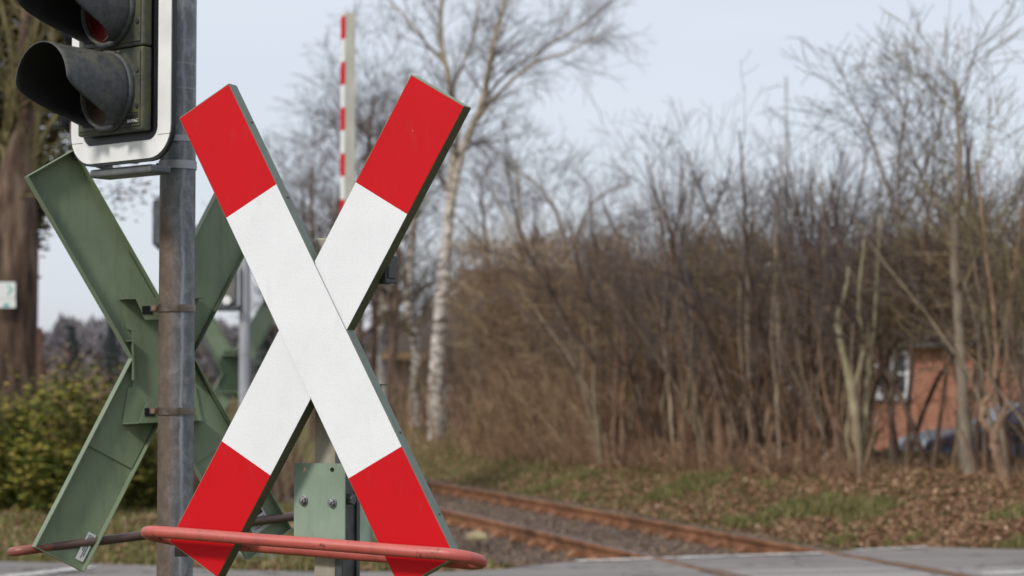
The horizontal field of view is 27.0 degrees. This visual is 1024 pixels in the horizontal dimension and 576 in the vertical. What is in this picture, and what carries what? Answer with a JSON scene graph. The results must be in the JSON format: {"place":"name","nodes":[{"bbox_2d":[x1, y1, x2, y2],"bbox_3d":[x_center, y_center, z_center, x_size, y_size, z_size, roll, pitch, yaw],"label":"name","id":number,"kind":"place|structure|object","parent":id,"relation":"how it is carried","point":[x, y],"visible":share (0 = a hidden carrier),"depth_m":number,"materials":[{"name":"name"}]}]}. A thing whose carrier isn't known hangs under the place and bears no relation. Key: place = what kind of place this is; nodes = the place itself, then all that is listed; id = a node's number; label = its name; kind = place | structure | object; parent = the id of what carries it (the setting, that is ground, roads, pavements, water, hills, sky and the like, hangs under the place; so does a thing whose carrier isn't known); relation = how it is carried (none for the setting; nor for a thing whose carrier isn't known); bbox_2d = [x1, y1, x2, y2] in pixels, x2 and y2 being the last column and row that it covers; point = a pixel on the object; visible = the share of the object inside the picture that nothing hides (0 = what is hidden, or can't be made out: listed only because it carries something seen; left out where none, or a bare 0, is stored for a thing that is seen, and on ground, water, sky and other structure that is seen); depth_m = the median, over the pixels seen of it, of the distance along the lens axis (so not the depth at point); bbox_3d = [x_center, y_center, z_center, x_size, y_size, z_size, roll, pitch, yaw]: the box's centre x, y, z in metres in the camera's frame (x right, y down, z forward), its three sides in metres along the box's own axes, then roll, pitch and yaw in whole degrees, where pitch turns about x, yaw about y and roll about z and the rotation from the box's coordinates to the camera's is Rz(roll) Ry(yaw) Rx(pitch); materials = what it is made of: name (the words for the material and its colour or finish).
{"place":"outdoors","nodes":[
{"label":"outdoors","id":0,"kind":"place"},
{"bbox_2d":[0,501,514,571],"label":"verge grass","id":1,"kind":"structure","parent":0,"point":[281,558],"depth_m":17.09,"materials":[{"name":"green plant"}]},
{"bbox_2d":[0,547,1023,575],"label":"road","id":2,"kind":"structure","parent":0,"point":[944,557],"depth_m":15.39,"materials":[{"name":"grey asphalt"}]},
{"bbox_2d":[725,567,943,575],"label":"crossing panel","id":3,"kind":"object","parent":2,"relation":"on","point":[869,571],"visible":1,"depth_m":14.74,"materials":[{"name":"concrete"}]},
{"bbox_2d":[937,566,1023,575],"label":"crossing panel","id":4,"kind":"object","parent":2,"relation":"on","point":[972,570],"visible":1,"depth_m":14.91,"materials":[{"name":"concrete"}]},
{"bbox_2d":[0,387,1023,571],"bbox_3d":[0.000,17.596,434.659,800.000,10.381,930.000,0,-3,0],"label":"ground","id":5,"kind":"structure","parent":0,"point":[531,477],"depth_m":26.28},
{"bbox_2d":[0,372,69,510],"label":"evergreen bush","id":6,"kind":"object","parent":5,"relation":"on","point":[8,439],"visible":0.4,"depth_m":23.11,"materials":[{"name":"green plant"}]},
{"bbox_2d":[55,325,89,393],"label":"conifer","id":7,"kind":"object","parent":5,"relation":"on","point":[71,337],"visible":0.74,"depth_m":119.74,"materials":[{"name":"green plant"}]},
{"bbox_2d":[0,350,154,512],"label":"evergreen bush","id":8,"kind":"object","parent":5,"relation":"on","point":[59,466],"visible":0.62,"depth_m":22.46,"materials":[{"name":"green plant"}]},
{"bbox_2d":[0,0,158,507],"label":"old tree","id":9,"kind":"object","parent":5,"relation":"on","point":[24,119],"visible":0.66,"depth_m":24.25,"materials":[{"name":"brown plant"}]},
{"bbox_2d":[94,323,125,392],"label":"conifer","id":10,"kind":"object","parent":5,"relation":"on","point":[111,349],"visible":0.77,"depth_m":124.68,"materials":[{"name":"green plant"}]},
{"bbox_2d":[118,432,157,510],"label":"evergreen bush","id":11,"kind":"object","parent":5,"relation":"on","point":[141,490],"visible":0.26,"depth_m":23.83,"materials":[{"name":"green plant"}]},
{"bbox_2d":[0,353,314,506],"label":"undergrowth","id":12,"kind":"object","parent":5,"relation":"on","point":[279,481],"visible":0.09,"depth_m":27.67,"materials":[{"name":"green plant"}]},
{"bbox_2d":[157,0,196,575],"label":"signal pole","id":13,"kind":"object","parent":5,"relation":"on","point":[175,457],"visible":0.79,"depth_m":5.65,"materials":[{"name":"metal"}]},
{"bbox_2d":[15,0,176,179],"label":"crossing signal","id":14,"kind":"object","parent":13,"relation":"attached to","point":[105,83],"visible":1,"depth_m":5.36,"materials":[{"name":"metal"}]},
{"bbox_2d":[24,150,292,571],"bbox_3d":[-0.942,0.188,5.766,0.726,1.121,0.068,-1,-2,-29],"label":"andreas cross","id":15,"kind":"object","parent":13,"relation":"attached to","point":[92,236],"visible":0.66,"depth_m":5.73,"materials":[{"name":"green paint"}]},
{"bbox_2d":[7,512,293,556],"bbox_3d":[-0.937,0.666,5.819,0.880,0.106,0.111,1,-3,-26],"label":"guard hoop","id":16,"kind":"object","parent":15,"relation":"attached to","point":[128,537],"visible":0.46,"depth_m":5.68,"materials":[{"name":"brown paint"}]},
{"bbox_2d":[42,305,425,396],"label":"distant woodland","id":17,"kind":"object","parent":5,"relation":"on","point":[91,332],"visible":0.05,"depth_m":154.94,"materials":[{"name":"plant"}]},
{"bbox_2d":[238,257,250,560],"bbox_3d":[-2.043,0.762,16.282,0.096,2.654,0.096,0,-3,0],"label":"signal pole","id":18,"kind":"object","parent":5,"relation":"on","point":[244,352],"visible":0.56,"depth_m":16.27,"materials":[{"name":"grey metal"}]},
{"bbox_2d":[203,301,273,409],"bbox_3d":[-2.132,0.654,16.362,0.726,1.121,0.064,1,-3,-22],"label":"andreas cross","id":19,"kind":"object","parent":18,"relation":"attached to","point":[226,359],"visible":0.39,"depth_m":16.37,"materials":[{"name":"green paint"}]},
{"bbox_2d":[0,505,511,571],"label":"fallen leaves","id":20,"kind":"object","parent":5,"relation":"on","point":[17,523],"visible":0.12,"depth_m":17.81,"materials":[{"name":"brown plant"}]},
{"bbox_2d":[250,107,339,416],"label":"bare tree","id":21,"kind":"object","parent":5,"relation":"on","point":[306,178],"visible":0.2,"depth_m":65.55,"materials":[{"name":"brown plant"}]},
{"bbox_2d":[228,93,392,440],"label":"bare tree","id":22,"kind":"object","parent":5,"relation":"on","point":[312,232],"visible":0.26,"depth_m":47.88,"materials":[{"name":"brown plant"}]},
{"bbox_2d":[294,238,359,575],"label":"sign post","id":23,"kind":"object","parent":5,"relation":"on","point":[326,503],"visible":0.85,"depth_m":4.80,"materials":[{"name":"metal"}]},
{"bbox_2d":[141,526,486,569],"bbox_3d":[-0.450,0.574,4.725,0.858,0.082,0.143,-1,-3,24],"label":"guard hoop","id":24,"kind":"object","parent":23,"relation":"attached to","point":[324,548],"visible":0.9,"depth_m":4.68,"materials":[{"name":"red paint"}]},
{"bbox_2d":[169,74,470,575],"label":"andreas cross","id":25,"kind":"object","parent":23,"relation":"attached to","point":[315,356],"visible":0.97,"depth_m":4.73,"materials":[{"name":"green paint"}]},
{"bbox_2d":[264,26,431,335],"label":"bare tree","id":26,"kind":"object","parent":5,"relation":"on","point":[338,150],"visible":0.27,"depth_m":62.35,"materials":[{"name":"brown plant"}]},
{"bbox_2d":[340,12,372,541],"bbox_3d":[-1.294,-0.062,17.629,0.350,4.536,0.670,0,-3,0],"label":"level crossing barrier","id":27,"kind":"object","parent":5,"relation":"on","point":[347,127],"visible":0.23,"depth_m":17.90,"materials":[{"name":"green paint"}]},
{"bbox_2d":[268,1,468,347],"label":"bare tree","id":28,"kind":"object","parent":5,"relation":"on","point":[359,332],"visible":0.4,"depth_m":52.33,"materials":[{"name":"brown plant"}]},
{"bbox_2d":[357,116,402,395],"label":"birch tree","id":29,"kind":"object","parent":5,"relation":"on","point":[379,361],"visible":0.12,"depth_m":109.10,"materials":[{"name":"white plant"}]},
{"bbox_2d":[296,59,474,377],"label":"bare tree","id":30,"kind":"object","parent":5,"relation":"on","point":[373,345],"visible":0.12,"depth_m":64.01,"materials":[{"name":"brown plant"}]},
{"bbox_2d":[309,70,497,418],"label":"bare tree","id":31,"kind":"object","parent":5,"relation":"on","point":[394,309],"visible":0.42,"depth_m":46.03,"materials":[{"name":"brown plant"}]},
{"bbox_2d":[330,84,493,324],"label":"bare tree","id":32,"kind":"object","parent":5,"relation":"on","point":[428,252],"visible":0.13,"depth_m":65.94,"materials":[{"name":"brown plant"}]},
{"bbox_2d":[363,38,480,426],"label":"birch tree","id":33,"kind":"object","parent":5,"relation":"on","point":[408,302],"visible":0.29,"depth_m":51.82,"materials":[{"name":"brown plant"}]},
{"bbox_2d":[423,292,491,439],"bbox_3d":[-0.884,1.346,36.819,1.057,2.709,1.864,-1,-3,18],"label":"hedge shrub","id":34,"kind":"object","parent":5,"relation":"on","point":[473,367],"visible":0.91,"depth_m":37.09,"materials":[{"name":"beige plant"}]},
{"bbox_2d":[76,440,851,567],"bbox_3d":[-5.568,3.388,40.956,4.021,0.055,69.345,1,-3,-16],"label":"track bed","id":35,"kind":"object","parent":5,"relation":"on","point":[615,542],"visible":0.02,"depth_m":19.50,"materials":[{"name":"brown gravel"}]},
{"bbox_2d":[281,459,969,575],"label":"railway track","id":36,"kind":"structure","parent":35,"relation":"on","point":[548,541],"depth_m":19.80,"materials":[{"name":"brown metal"}]},
{"bbox_2d":[412,92,572,357],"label":"bare tree","id":37,"kind":"object","parent":5,"relation":"on","point":[483,214],"visible":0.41,"depth_m":49.84,"materials":[{"name":"brown plant"}]},
{"bbox_2d":[426,105,565,377],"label":"pale sapling","id":38,"kind":"object","parent":5,"relation":"on","point":[517,182],"visible":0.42,"depth_m":38.03,"materials":[{"name":"brown plant"}]},
{"bbox_2d":[354,0,657,440],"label":"birch tree","id":39,"kind":"object","parent":5,"relation":"on","point":[450,187],"visible":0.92,"depth_m":41.25,"materials":[{"name":"white plant"}]},
{"bbox_2d":[363,291,680,455],"bbox_3d":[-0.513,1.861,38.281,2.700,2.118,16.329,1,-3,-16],"label":"undergrowth","id":40,"kind":"object","parent":5,"relation":"on","point":[520,425],"visible":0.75,"depth_m":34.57,"materials":[{"name":"brown plant"}]},
{"bbox_2d":[428,213,635,437],"bbox_3d":[0.335,0.821,36.467,2.751,3.915,10.751,1,-3,-17],"label":"twig tangle","id":41,"kind":"object","parent":5,"relation":"on","point":[498,341],"visible":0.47,"depth_m":35.72,"materials":[{"name":"brown plant"}]},
{"bbox_2d":[472,137,601,350],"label":"bare tree","id":42,"kind":"object","parent":5,"relation":"on","point":[568,159],"visible":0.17,"depth_m":55.02,"materials":[{"name":"brown plant"}]},
{"bbox_2d":[427,199,650,365],"bbox_3d":[0.327,-0.105,36.471,2.656,3.135,11.559,1,-3,-18],"label":"twig tangle","id":43,"kind":"object","parent":5,"relation":"on","point":[559,264],"visible":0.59,"depth_m":35.81,"materials":[{"name":"brown plant"}]},
{"bbox_2d":[482,224,640,464],"bbox_3d":[0.560,0.744,30.297,2.404,3.495,1.364,-1,-3,18],"label":"hedge shrub","id":44,"kind":"object","parent":5,"relation":"on","point":[597,422],"visible":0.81,"depth_m":29.95,"materials":[{"name":"beige plant"}]},
{"bbox_2d":[468,109,701,421],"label":"forked sapling","id":45,"kind":"object","parent":5,"relation":"on","point":[555,208],"visible":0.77,"depth_m":34.62,"materials":[{"name":"brown plant"}]},
{"bbox_2d":[382,269,822,432],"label":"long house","id":46,"kind":"structure","parent":5,"relation":"on","point":[405,336],"depth_m":57.97,"materials":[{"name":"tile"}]},
{"bbox_2d":[442,90,794,454],"bbox_3d":[1.462,-0.163,29.798,5.154,5.027,2.288,0,-3,-8],"label":"young tree","id":47,"kind":"object","parent":5,"relation":"on","point":[597,365],"visible":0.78,"depth_m":29.61,"materials":[{"name":"brown plant"}]},
{"bbox_2d":[525,107,714,454],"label":"young tree","id":48,"kind":"object","parent":5,"relation":"on","point":[634,367],"visible":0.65,"depth_m":29.77,"materials":[{"name":"brown plant"}]},
{"bbox_2d":[591,218,658,464],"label":"young tree","id":49,"kind":"object","parent":5,"relation":"on","point":[616,387],"visible":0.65,"depth_m":29.26,"materials":[{"name":"brown plant"}]},
{"bbox_2d":[543,108,722,440],"bbox_3d":[1.693,-0.132,32.358,3.358,5.121,1.468,-2,-3,36],"label":"hedge shrub","id":50,"kind":"object","parent":5,"relation":"on","point":[623,226],"visible":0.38,"depth_m":32.41,"materials":[{"name":"brown plant"}]},
{"bbox_2d":[562,203,717,460],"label":"young tree","id":51,"kind":"object","parent":5,"relation":"on","point":[643,425],"visible":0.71,"depth_m":28.14,"materials":[{"name":"brown plant"}]},
{"bbox_2d":[581,263,711,448],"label":"young tree","id":52,"kind":"object","parent":5,"relation":"on","point":[653,394],"visible":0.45,"depth_m":28.46,"materials":[{"name":"brown plant"}]},
{"bbox_2d":[578,225,726,463],"bbox_3d":[1.799,0.691,26.660,1.200,3.075,2.115,-3,-4,43],"label":"hedge shrub","id":53,"kind":"object","parent":5,"relation":"on","point":[688,348],"visible":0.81,"depth_m":26.91,"materials":[{"name":"beige plant"}]},
{"bbox_2d":[525,161,782,453],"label":"young tree","id":54,"kind":"object","parent":5,"relation":"on","point":[636,382],"visible":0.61,"depth_m":28.55,"materials":[{"name":"brown plant"}]},
{"bbox_2d":[536,135,829,455],"bbox_3d":[2.590,0.049,28.380,4.544,4.431,2.017,0,-3,-1],"label":"young tree","id":55,"kind":"object","parent":5,"relation":"on","point":[659,327],"visible":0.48,"depth_m":28.37,"materials":[{"name":"brown plant"}]},
{"bbox_2d":[622,211,745,469],"bbox_3d":[2.141,0.681,27.319,2.151,3.280,0.940,2,-4,-39],"label":"hedge shrub","id":56,"kind":"object","parent":5,"relation":"on","point":[683,432],"visible":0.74,"depth_m":27.01,"materials":[{"name":"brown plant"}]},
{"bbox_2d":[627,197,766,456],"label":"sapling","id":57,"kind":"object","parent":5,"relation":"on","point":[670,411],"visible":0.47,"depth_m":28.40,"materials":[{"name":"brown plant"}]},
{"bbox_2d":[660,200,736,452],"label":"young tree","id":58,"kind":"object","parent":5,"relation":"on","point":[705,431],"visible":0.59,"depth_m":27.44,"materials":[{"name":"brown plant"}]},
{"bbox_2d":[616,117,802,454],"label":"young tree","id":59,"kind":"object","parent":5,"relation":"on","point":[683,367],"visible":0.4,"depth_m":28.45,"materials":[{"name":"brown plant"}]},
{"bbox_2d":[623,101,798,443],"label":"young tree","id":60,"kind":"object","parent":5,"relation":"on","point":[663,400],"visible":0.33,"depth_m":29.77,"materials":[{"name":"beige plant"}]},
{"bbox_2d":[399,418,1023,485],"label":"undergrowth","id":61,"kind":"object","parent":5,"relation":"on","point":[769,467],"visible":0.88,"depth_m":27.12,"materials":[{"name":"plant"}]},
{"bbox_2d":[584,107,846,451],"bbox_3d":[2.833,0.036,27.009,1.957,4.300,4.409,2,-3,-33],"label":"young tree","id":62,"kind":"object","parent":5,"relation":"on","point":[731,405],"visible":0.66,"depth_m":27.14,"materials":[{"name":"brown plant"}]},
{"bbox_2d":[649,249,782,471],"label":"young tree","id":63,"kind":"object","parent":5,"relation":"on","point":[727,416],"visible":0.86,"depth_m":25.64,"materials":[{"name":"brown plant"}]},
{"bbox_2d":[685,269,747,466],"bbox_3d":[2.467,0.999,26.463,0.702,2.450,1.607,0,-3,-10],"label":"hedge shrub","id":64,"kind":"object","parent":5,"relation":"on","point":[722,390],"visible":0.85,"depth_m":26.33,"materials":[{"name":"brown plant"}]},
{"bbox_2d":[410,444,1023,548],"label":"fallen leaves","id":65,"kind":"object","parent":5,"relation":"on","point":[924,517],"visible":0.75,"depth_m":21.46,"materials":[{"name":"brown plant"}]},
{"bbox_2d":[411,446,1023,548],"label":"verge grass","id":66,"kind":"structure","parent":5,"relation":"on","point":[869,507],"depth_m":21.58,"materials":[{"name":"green plant"}]},
{"bbox_2d":[678,229,797,449],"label":"sapling","id":67,"kind":"object","parent":5,"relation":"on","point":[766,421],"visible":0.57,"depth_m":26.09,"materials":[{"name":"brown plant"}]},
{"bbox_2d":[701,241,808,464],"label":"young tree","id":68,"kind":"object","parent":5,"relation":"on","point":[756,435],"visible":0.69,"depth_m":25.28,"materials":[{"name":"brown plant"}]},
{"bbox_2d":[614,114,897,452],"bbox_3d":[2.923,0.058,26.103,4.253,4.147,1.888,1,-3,-22],"label":"young tree","id":69,"kind":"object","parent":5,"relation":"on","point":[728,365],"visible":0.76,"depth_m":25.80,"materials":[{"name":"brown plant"}]},
{"bbox_2d":[617,95,901,454],"bbox_3d":[3.492,-0.126,26.153,4.636,4.521,2.058,1,-3,-25],"label":"young tree","id":70,"kind":"object","parent":5,"relation":"on","point":[773,418],"visible":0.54,"depth_m":25.85,"materials":[{"name":"brown plant"}]},
{"bbox_2d":[589,77,936,455],"bbox_3d":[3.013,-0.231,27.168,4.978,4.855,2.210,-2,-3,35],"label":"young tree","id":71,"kind":"object","parent":5,"relation":"on","point":[684,262],"visible":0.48,"depth_m":27.36,"materials":[{"name":"brown plant"}]},
{"bbox_2d":[690,152,854,446],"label":"sapling","id":72,"kind":"object","parent":5,"relation":"on","point":[774,300],"visible":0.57,"depth_m":25.98,"materials":[{"name":"brown plant"}]},
{"bbox_2d":[646,51,903,456],"bbox_3d":[3.228,-0.243,25.602,2.139,4.700,4.820,-2,-3,34],"label":"young tree","id":73,"kind":"object","parent":5,"relation":"on","point":[791,423],"visible":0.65,"depth_m":24.83,"materials":[{"name":"brown plant"}]},
{"bbox_2d":[549,309,1023,477],"bbox_3d":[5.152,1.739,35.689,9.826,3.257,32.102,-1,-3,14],"label":"undergrowth","id":74,"kind":"object","parent":5,"relation":"on","point":[795,445],"visible":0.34,"depth_m":26.46,"materials":[{"name":"brown plant"}]},
{"bbox_2d":[553,306,1023,461],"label":"twig tangle","id":75,"kind":"object","parent":5,"relation":"on","point":[782,417],"visible":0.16,"depth_m":27.95,"materials":[{"name":"brown plant"}]},
{"bbox_2d":[554,128,1023,307],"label":"twig tangle","id":76,"kind":"object","parent":5,"relation":"on","point":[800,209],"visible":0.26,"depth_m":27.68,"materials":[{"name":"plant"}]},
{"bbox_2d":[557,185,1023,409],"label":"twig tangle","id":77,"kind":"object","parent":5,"relation":"on","point":[945,309],"visible":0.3,"depth_m":25.98,"materials":[{"name":"brown plant"}]},
{"bbox_2d":[681,127,902,449],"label":"young tree","id":78,"kind":"object","parent":5,"relation":"on","point":[742,400],"visible":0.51,"depth_m":27.10,"materials":[{"name":"beige plant"}]},
{"bbox_2d":[767,287,819,463],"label":"hedge shrub","id":79,"kind":"object","parent":5,"relation":"on","point":[806,417],"visible":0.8,"depth_m":24.34,"materials":[{"name":"brown plant"}]},
{"bbox_2d":[725,166,869,465],"bbox_3d":[3.131,0.336,24.511,1.289,3.438,1.893,2,-3,-30],"label":"hedge shrub","id":80,"kind":"object","parent":5,"relation":"on","point":[820,422],"visible":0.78,"depth_m":24.26,"materials":[{"name":"brown plant"}]},
{"bbox_2d":[719,94,892,457],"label":"young tree","id":81,"kind":"object","parent":5,"relation":"on","point":[808,341],"visible":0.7,"depth_m":23.73,"materials":[{"name":"brown plant"}]},
{"bbox_2d":[738,141,877,457],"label":"young tree","id":82,"kind":"object","parent":5,"relation":"on","point":[812,399],"visible":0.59,"depth_m":24.73,"materials":[{"name":"brown plant"}]},
{"bbox_2d":[753,315,878,465],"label":"young tree","id":83,"kind":"object","parent":5,"relation":"on","point":[795,407],"visible":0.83,"depth_m":24.22,"materials":[{"name":"brown plant"}]},
{"bbox_2d":[764,202,895,467],"bbox_3d":[3.626,0.508,23.389,2.009,3.063,0.878,2,-4,-42],"label":"hedge shrub","id":84,"kind":"object","parent":5,"relation":"on","point":[837,446],"visible":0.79,"depth_m":23.48,"materials":[{"name":"brown plant"}]},
{"bbox_2d":[765,151,955,470],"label":"multi stem willow","id":85,"kind":"object","parent":5,"relation":"on","point":[863,432],"visible":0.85,"depth_m":23.44,"materials":[{"name":"brown plant"}]},
{"bbox_2d":[759,71,972,466],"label":"young tree","id":86,"kind":"object","parent":5,"relation":"on","point":[894,449],"visible":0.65,"depth_m":23.50,"materials":[{"name":"brown plant"}]},
{"bbox_2d":[721,93,1023,468],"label":"young tree","id":87,"kind":"object","parent":5,"relation":"on","point":[920,448],"visible":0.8,"depth_m":23.24,"materials":[{"name":"brown plant"}]},
{"bbox_2d":[731,61,1021,458],"bbox_3d":[4.016,-0.214,24.390,2.047,4.497,4.612,2,-3,-36],"label":"young tree","id":88,"kind":"object","parent":5,"relation":"on","point":[888,351],"visible":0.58,"depth_m":24.23,"materials":[{"name":"brown plant"}]},
{"bbox_2d":[755,0,1011,464],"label":"winding tree","id":89,"kind":"object","parent":5,"relation":"on","point":[895,360],"visible":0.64,"depth_m":24.58,"materials":[{"name":"brown plant"}]},
{"bbox_2d":[769,142,1014,462],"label":"young tree","id":90,"kind":"object","parent":5,"relation":"on","point":[928,399],"visible":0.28,"depth_m":24.69,"materials":[{"name":"brown plant"}]},
{"bbox_2d":[796,151,1023,475],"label":"hedge shrub","id":91,"kind":"object","parent":5,"relation":"on","point":[1002,442],"visible":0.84,"depth_m":21.22,"materials":[{"name":"beige plant"}]},
{"bbox_2d":[827,289,1023,449],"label":"brick house","id":92,"kind":"structure","parent":5,"relation":"on","point":[931,416],"depth_m":43.94,"materials":[{"name":"orange brick"}]},
{"bbox_2d":[830,56,1023,472],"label":"young tree","id":93,"kind":"object","parent":5,"relation":"on","point":[1004,425],"visible":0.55,"depth_m":22.75,"materials":[{"name":"brown plant"}]},
{"bbox_2d":[835,0,1023,474],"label":"dark tree","id":94,"kind":"object","parent":5,"relation":"on","point":[964,421],"visible":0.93,"depth_m":21.39,"materials":[{"name":"brown plant"}]},
{"bbox_2d":[862,35,1023,470],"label":"young tree","id":95,"kind":"object","parent":5,"relation":"on","point":[977,438],"visible":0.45,"depth_m":22.49,"materials":[{"name":"brown plant"}]},
{"bbox_2d":[866,51,1023,482],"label":"forked tree","id":96,"kind":"object","parent":5,"relation":"on","point":[1001,469],"visible":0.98,"depth_m":20.25,"materials":[{"name":"brown plant"}]},
{"bbox_2d":[898,400,1023,455],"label":"parked car","id":97,"kind":"object","parent":5,"relation":"on","point":[946,446],"visible":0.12,"depth_m":32.54,"materials":[{"name":"blue paint"}]},
{"bbox_2d":[910,122,1022,463],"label":"young tree","id":98,"kind":"object","parent":5,"relation":"on","point":[973,399],"visible":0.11,"depth_m":24.81,"materials":[{"name":"beige plant"}]},
{"bbox_2d":[913,278,1023,426],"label":"hedge shrub","id":99,"kind":"object","parent":5,"relation":"on","point":[1007,401],"visible":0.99,"depth_m":19.77,"materials":[{"name":"beige plant"}]},
{"bbox_2d":[978,236,1023,419],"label":"young tree","id":100,"kind":"object","parent":5,"relation":"on","point":[1016,355],"visible":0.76,"depth_m":20.05,"materials":[{"name":"brown plant"}]},
{"bbox_2d":[0,0,1023,358],"label":"sky","id":101,"kind":"structure","parent":0,"point":[699,53],"materials":[{"name":"white"}]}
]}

